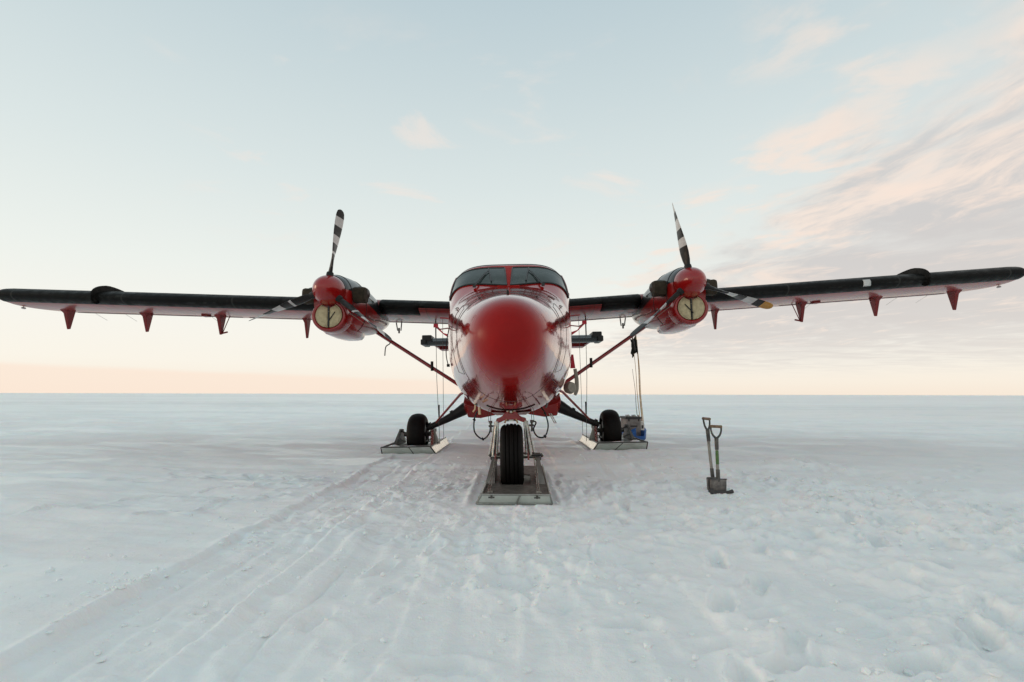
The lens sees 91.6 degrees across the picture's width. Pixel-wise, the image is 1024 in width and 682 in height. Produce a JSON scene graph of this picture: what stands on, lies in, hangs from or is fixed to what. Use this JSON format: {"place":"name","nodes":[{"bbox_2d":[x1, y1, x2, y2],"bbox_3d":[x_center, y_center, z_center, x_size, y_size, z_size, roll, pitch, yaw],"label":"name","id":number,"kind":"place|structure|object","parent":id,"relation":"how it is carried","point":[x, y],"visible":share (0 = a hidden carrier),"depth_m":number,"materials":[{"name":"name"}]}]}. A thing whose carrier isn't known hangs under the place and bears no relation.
{"place":"outdoors","nodes":[
{"label":"outdoors","id":0,"kind":"place"},
{"bbox_2d":[0,393,1023,681],"bbox_3d":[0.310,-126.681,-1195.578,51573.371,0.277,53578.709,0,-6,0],"label":"snow ground","id":1,"kind":"structure","parent":0,"point":[118,475],"depth_m":3.61,"materials":[{"name":"white snow"}]},
{"bbox_2d":[0,203,1023,504],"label":"ski plane","id":2,"kind":"object","parent":1,"relation":"on","point":[510,341],"visible":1,"depth_m":8.13,"materials":[{"name":"red metal"}]},
{"bbox_2d":[622,427,645,439],"bbox_3d":[2.749,2.237,12.147,0.572,0.350,1.563,2,-6,-14],"label":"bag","id":3,"kind":"object","parent":1,"relation":"on","point":[643,435],"visible":0.27,"depth_m":11.43,"materials":[{"name":"blue fabric"}]},
{"bbox_2d":[620,415,641,435],"bbox_3d":[2.885,2.087,12.098,0.385,0.596,0.540,1,-6,-4],"label":"equipment case","id":4,"kind":"object","parent":3,"relation":"in","point":[633,421],"visible":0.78,"depth_m":11.86,"materials":[{"name":"silver metal"}]},
{"bbox_2d":[630,339,639,416],"bbox_3d":[3.049,1.164,12.268,0.230,2.433,0.057,-1,-6,6],"label":"flag pole","id":5,"kind":"object","parent":3,"relation":"in","point":[632,352],"visible":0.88,"depth_m":12.31,"materials":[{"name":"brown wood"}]},
{"bbox_2d":[631,336,642,420],"bbox_3d":[3.079,1.091,12.244,0.249,2.573,0.050,0,-6,0],"label":"flag pole","id":6,"kind":"object","parent":3,"relation":"in","point":[632,345],"visible":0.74,"depth_m":12.29,"materials":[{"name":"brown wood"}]},
{"bbox_2d":[635,340,643,421],"bbox_3d":[3.135,1.169,12.222,0.192,2.413,0.042,2,-6,-16],"label":"flag pole","id":7,"kind":"object","parent":3,"relation":"in","point":[639,371],"visible":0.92,"depth_m":12.26,"materials":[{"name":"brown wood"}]},
{"bbox_2d":[702,417,715,489],"bbox_3d":[2.223,1.294,5.606,0.228,0.862,0.136,4,-7,-34],"label":"shovel","id":8,"kind":"object","parent":1,"relation":"on","point":[709,452],"visible":0.71,"depth_m":5.62,"materials":[{"name":"metal"}]},
{"bbox_2d":[709,425,726,489],"bbox_3d":[2.265,1.323,5.515,0.187,0.775,0.112,0,-6,0],"label":"shovel","id":9,"kind":"object","parent":1,"relation":"on","point":[717,483],"visible":0.9,"depth_m":5.47,"materials":[{"name":"metal"}]},
{"bbox_2d":[708,488,733,493],"bbox_3d":[2.263,1.632,5.401,0.274,0.068,0.067,1,-6,-8],"label":"ice tool","id":10,"kind":"object","parent":1,"relation":"on","point":[711,491],"visible":1,"depth_m":5.38,"materials":[{"name":"grey metal"}]},
{"bbox_2d":[0,0,1023,394],"label":"sky","id":11,"kind":"structure","parent":0,"point":[153,146],"materials":[{"name":"blue"}]}
]}

